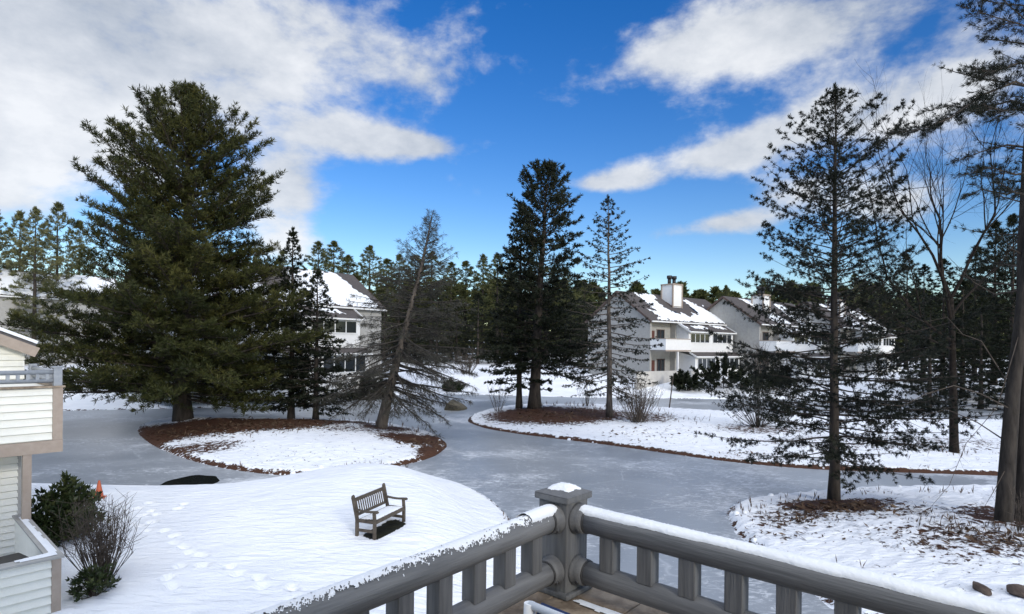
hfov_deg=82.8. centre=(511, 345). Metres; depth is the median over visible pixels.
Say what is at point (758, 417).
bare shrub
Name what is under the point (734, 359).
window
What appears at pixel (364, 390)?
evergreen shrub
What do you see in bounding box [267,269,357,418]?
spruce tree
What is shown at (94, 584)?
evergreen shrub
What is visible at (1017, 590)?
rock
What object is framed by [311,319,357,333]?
window
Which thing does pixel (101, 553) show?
bare shrub
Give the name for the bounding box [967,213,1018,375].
pine tree
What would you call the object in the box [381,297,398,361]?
spruce tree
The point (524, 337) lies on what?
spruce tree
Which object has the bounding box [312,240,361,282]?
pine tree
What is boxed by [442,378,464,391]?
evergreen shrub
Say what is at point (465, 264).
pine tree
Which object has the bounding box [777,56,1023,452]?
bare tree
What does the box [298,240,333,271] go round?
pine tree
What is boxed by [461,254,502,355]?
pine tree
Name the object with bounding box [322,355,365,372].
window
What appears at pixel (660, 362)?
window
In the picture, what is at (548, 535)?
balcony railing
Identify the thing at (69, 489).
rhododendron shrub
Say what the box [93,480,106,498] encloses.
traffic cone
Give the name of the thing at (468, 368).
bare shrub
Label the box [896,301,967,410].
spruce tree
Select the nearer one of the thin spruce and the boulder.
the thin spruce
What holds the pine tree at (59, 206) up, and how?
on the snowy ground
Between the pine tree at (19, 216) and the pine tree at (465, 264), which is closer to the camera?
the pine tree at (19, 216)
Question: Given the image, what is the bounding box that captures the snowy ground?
[23,340,1023,613]
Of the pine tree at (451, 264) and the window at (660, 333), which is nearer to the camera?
the window at (660, 333)
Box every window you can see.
[253,318,302,331]
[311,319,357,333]
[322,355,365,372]
[656,329,664,337]
[657,359,664,370]
[690,333,709,342]
[697,358,715,368]
[712,334,731,343]
[720,358,738,368]
[762,332,768,339]
[794,337,807,344]
[810,337,823,344]
[883,338,893,345]
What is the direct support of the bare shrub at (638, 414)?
on the snowy ground
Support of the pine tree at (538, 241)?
on the snowy ground
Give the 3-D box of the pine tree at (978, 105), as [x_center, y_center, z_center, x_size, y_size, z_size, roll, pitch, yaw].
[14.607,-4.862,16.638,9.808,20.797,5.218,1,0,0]
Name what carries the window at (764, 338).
in the townhouse at (749, 333)
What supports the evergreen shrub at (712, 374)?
on the snowy ground
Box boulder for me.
[444,399,466,410]
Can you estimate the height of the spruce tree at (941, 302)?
14.949 m
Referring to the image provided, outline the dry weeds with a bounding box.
[158,402,1023,567]
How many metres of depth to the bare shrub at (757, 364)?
72.97 m
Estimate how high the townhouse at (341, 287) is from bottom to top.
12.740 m
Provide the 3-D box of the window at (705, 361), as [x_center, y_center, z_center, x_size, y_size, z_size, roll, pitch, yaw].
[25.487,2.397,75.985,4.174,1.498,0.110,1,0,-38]
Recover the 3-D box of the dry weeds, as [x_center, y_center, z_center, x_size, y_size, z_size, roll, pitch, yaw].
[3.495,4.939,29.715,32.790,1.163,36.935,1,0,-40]
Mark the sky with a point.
(379, 114)
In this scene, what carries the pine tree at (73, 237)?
on the snowy ground
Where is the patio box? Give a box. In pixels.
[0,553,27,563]
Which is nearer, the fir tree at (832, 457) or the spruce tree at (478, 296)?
the fir tree at (832, 457)
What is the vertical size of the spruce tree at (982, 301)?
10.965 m
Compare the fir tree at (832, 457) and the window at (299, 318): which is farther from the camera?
the window at (299, 318)
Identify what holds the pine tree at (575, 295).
on the snowy ground
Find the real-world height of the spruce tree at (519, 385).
17.234 m
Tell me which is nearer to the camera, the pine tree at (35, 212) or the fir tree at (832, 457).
the fir tree at (832, 457)
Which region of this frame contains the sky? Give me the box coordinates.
[0,0,1023,323]
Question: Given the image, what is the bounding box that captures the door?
[651,360,654,370]
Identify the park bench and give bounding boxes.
[351,483,407,539]
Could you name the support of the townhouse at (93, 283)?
on the snowy ground
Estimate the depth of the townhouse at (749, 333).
81.97 m
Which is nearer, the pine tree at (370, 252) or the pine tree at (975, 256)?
the pine tree at (975, 256)
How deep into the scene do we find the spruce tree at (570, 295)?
101.63 m
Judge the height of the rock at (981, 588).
0.191 m
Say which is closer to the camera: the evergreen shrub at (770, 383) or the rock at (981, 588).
the rock at (981, 588)
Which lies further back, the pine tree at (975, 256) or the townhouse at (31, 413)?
the pine tree at (975, 256)
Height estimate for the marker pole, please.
2.906 m
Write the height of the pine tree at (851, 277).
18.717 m
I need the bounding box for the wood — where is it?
[93,276,1009,357]
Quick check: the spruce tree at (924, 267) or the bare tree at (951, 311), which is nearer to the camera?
the bare tree at (951, 311)
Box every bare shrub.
[45,488,149,580]
[450,347,481,373]
[487,384,508,410]
[577,383,596,406]
[608,373,665,422]
[713,364,799,426]
[741,341,776,371]
[1005,484,1023,531]
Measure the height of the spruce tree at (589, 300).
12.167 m
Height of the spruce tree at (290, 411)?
13.793 m
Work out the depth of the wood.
145.43 m
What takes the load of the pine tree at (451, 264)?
on the snowy ground
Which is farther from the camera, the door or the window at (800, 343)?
the window at (800, 343)
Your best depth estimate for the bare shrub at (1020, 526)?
15.82 m
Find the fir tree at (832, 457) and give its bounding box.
[694,81,1023,500]
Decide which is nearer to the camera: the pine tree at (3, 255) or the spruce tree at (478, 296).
the pine tree at (3, 255)
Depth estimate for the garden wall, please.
68.50 m
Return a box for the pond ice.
[32,394,1002,613]
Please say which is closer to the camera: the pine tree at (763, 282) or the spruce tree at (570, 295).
the spruce tree at (570, 295)
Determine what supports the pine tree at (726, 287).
on the snowy ground
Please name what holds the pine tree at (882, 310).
on the snowy ground
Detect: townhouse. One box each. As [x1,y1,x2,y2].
[0,269,117,364]
[0,327,65,613]
[120,259,386,399]
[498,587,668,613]
[585,275,742,376]
[706,286,829,376]
[794,293,900,374]
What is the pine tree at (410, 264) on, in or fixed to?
on the snowy ground
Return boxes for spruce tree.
[250,226,336,418]
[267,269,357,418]
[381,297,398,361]
[392,293,422,358]
[417,289,458,363]
[441,299,474,361]
[458,293,497,363]
[481,298,516,360]
[483,203,556,408]
[507,298,543,363]
[529,305,564,360]
[548,293,586,365]
[572,299,596,362]
[889,264,957,381]
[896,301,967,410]
[900,258,985,394]
[924,279,1000,397]
[944,296,1010,410]
[975,292,1015,410]
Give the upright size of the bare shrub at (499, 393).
2.620 m
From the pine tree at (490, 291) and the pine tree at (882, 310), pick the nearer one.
the pine tree at (882, 310)
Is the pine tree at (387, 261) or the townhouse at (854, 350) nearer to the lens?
the townhouse at (854, 350)
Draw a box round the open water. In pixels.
[161,475,219,484]
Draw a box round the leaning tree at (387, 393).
[311,208,491,439]
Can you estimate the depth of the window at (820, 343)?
85.47 m
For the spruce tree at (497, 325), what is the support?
on the snowy ground
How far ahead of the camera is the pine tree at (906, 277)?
95.77 m
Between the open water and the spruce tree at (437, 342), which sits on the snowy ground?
the spruce tree at (437, 342)
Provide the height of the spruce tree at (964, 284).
12.599 m
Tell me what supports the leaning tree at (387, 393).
on the snowy ground
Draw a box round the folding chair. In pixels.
[524,600,569,613]
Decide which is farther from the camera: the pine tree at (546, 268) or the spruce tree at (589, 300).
the pine tree at (546, 268)
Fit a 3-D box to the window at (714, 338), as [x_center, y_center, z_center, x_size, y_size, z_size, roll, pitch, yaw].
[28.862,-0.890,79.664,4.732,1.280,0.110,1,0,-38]
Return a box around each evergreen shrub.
[65,560,120,601]
[349,378,385,399]
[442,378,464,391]
[668,368,705,390]
[689,354,758,389]
[747,366,797,389]
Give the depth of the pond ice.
25.46 m
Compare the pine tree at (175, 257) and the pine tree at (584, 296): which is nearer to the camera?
the pine tree at (175, 257)
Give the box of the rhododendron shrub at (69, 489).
[31,470,109,546]
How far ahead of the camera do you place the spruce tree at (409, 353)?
107.79 m
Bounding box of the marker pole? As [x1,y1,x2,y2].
[669,376,673,407]
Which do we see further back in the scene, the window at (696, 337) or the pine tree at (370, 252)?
the pine tree at (370, 252)
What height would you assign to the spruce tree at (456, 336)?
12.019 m
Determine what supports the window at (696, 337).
in the townhouse at (677, 320)
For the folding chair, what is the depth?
1.52 m
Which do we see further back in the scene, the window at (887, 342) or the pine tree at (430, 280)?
the pine tree at (430, 280)
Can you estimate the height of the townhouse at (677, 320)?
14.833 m
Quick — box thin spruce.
[556,194,663,416]
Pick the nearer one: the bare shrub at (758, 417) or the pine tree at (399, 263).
the bare shrub at (758, 417)
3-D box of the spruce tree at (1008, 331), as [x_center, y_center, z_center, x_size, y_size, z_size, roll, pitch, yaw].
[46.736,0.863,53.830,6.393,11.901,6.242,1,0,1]
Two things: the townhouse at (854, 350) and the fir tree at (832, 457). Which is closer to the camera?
the fir tree at (832, 457)
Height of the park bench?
1.232 m
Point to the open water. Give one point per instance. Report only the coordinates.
(196, 479)
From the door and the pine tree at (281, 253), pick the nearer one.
the door
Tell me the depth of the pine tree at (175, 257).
35.46 m
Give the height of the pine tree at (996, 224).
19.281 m
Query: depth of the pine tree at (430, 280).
125.47 m
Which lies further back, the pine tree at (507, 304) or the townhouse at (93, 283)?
the pine tree at (507, 304)
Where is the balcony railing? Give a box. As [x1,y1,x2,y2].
[251,482,1023,613]
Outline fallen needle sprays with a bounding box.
[145,407,1023,556]
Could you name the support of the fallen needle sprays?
on the snowy ground
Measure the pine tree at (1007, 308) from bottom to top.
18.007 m
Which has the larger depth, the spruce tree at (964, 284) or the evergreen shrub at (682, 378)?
the evergreen shrub at (682, 378)
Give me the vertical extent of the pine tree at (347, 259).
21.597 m
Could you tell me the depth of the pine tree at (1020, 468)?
17.00 m
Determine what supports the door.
in the townhouse at (677, 320)
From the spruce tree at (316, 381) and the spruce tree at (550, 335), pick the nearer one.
the spruce tree at (316, 381)
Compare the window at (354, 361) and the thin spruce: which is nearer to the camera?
the thin spruce
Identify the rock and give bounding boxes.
[972,581,991,595]
[1006,584,1023,597]
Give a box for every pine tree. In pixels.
[0,79,332,421]
[0,206,68,365]
[0,210,45,282]
[0,211,28,284]
[27,201,85,310]
[58,220,101,275]
[277,250,290,266]
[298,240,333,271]
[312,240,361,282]
[329,254,373,292]
[350,245,395,342]
[368,258,409,352]
[380,253,420,343]
[395,255,435,355]
[400,251,456,350]
[430,261,474,358]
[439,260,489,357]
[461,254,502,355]
[469,253,516,353]
[471,158,606,408]
[488,263,532,354]
[514,278,549,356]
[531,266,561,352]
[553,274,585,343]
[571,279,600,359]
[718,285,732,298]
[752,277,774,301]
[846,273,861,308]
[865,278,899,344]
[877,0,1023,521]
[882,254,932,369]
[945,245,1005,378]
[946,10,1023,520]
[954,219,1016,384]
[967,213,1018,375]
[1001,257,1016,367]
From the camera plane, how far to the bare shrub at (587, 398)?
47.23 m
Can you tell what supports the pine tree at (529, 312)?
on the snowy ground
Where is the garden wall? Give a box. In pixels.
[634,371,693,388]

